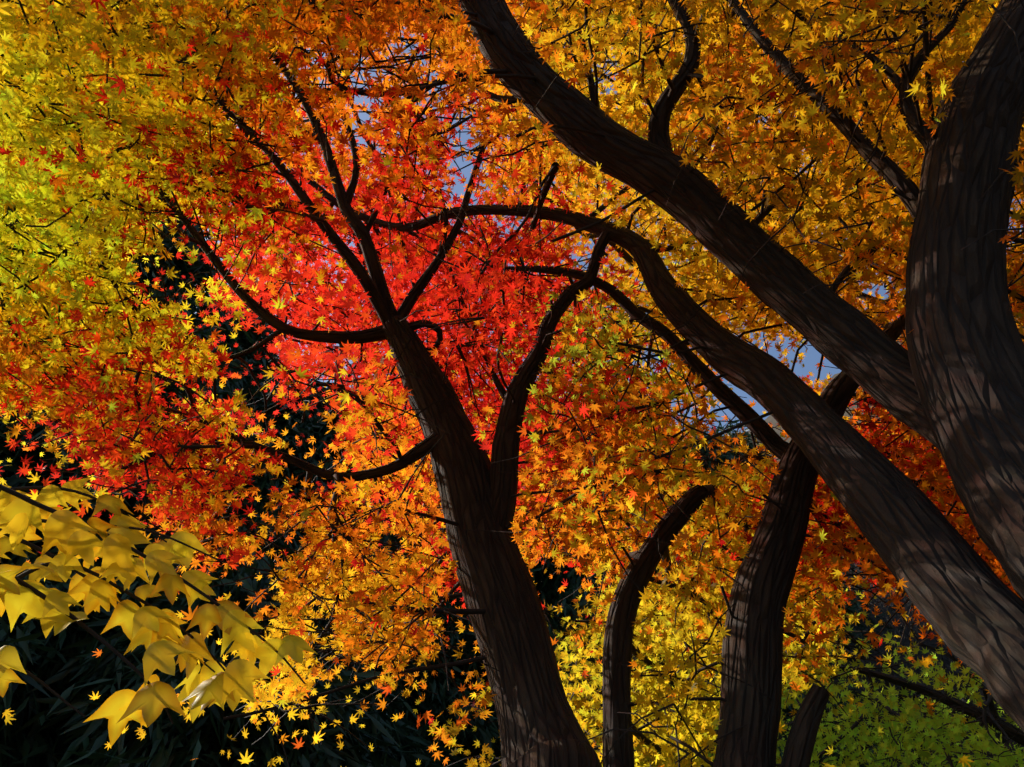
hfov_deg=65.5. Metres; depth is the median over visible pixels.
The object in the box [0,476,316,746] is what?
leaves
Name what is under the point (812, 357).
sky
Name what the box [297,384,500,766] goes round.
conifer tree
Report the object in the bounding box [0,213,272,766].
conifer tree
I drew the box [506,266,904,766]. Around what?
maple tree
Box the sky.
[10,4,1022,506]
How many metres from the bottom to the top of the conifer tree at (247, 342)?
19.290 m
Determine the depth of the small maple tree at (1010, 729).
7.30 m
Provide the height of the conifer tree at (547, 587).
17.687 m
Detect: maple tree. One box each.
[0,0,1023,766]
[245,0,1023,731]
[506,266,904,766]
[809,641,1023,745]
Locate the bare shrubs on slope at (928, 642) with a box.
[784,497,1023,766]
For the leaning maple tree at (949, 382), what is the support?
on the ground
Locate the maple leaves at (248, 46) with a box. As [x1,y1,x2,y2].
[0,0,1023,766]
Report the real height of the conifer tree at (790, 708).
15.742 m
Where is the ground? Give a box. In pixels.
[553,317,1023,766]
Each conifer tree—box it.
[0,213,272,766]
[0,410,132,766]
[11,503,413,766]
[39,290,302,728]
[42,374,465,766]
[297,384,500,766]
[363,399,713,766]
[553,416,878,763]
[658,415,922,766]
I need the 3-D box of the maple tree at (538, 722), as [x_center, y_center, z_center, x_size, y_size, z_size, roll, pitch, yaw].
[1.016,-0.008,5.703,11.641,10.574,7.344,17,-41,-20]
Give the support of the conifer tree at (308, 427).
on the ground
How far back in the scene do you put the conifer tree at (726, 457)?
20.27 m
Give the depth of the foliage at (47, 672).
12.30 m

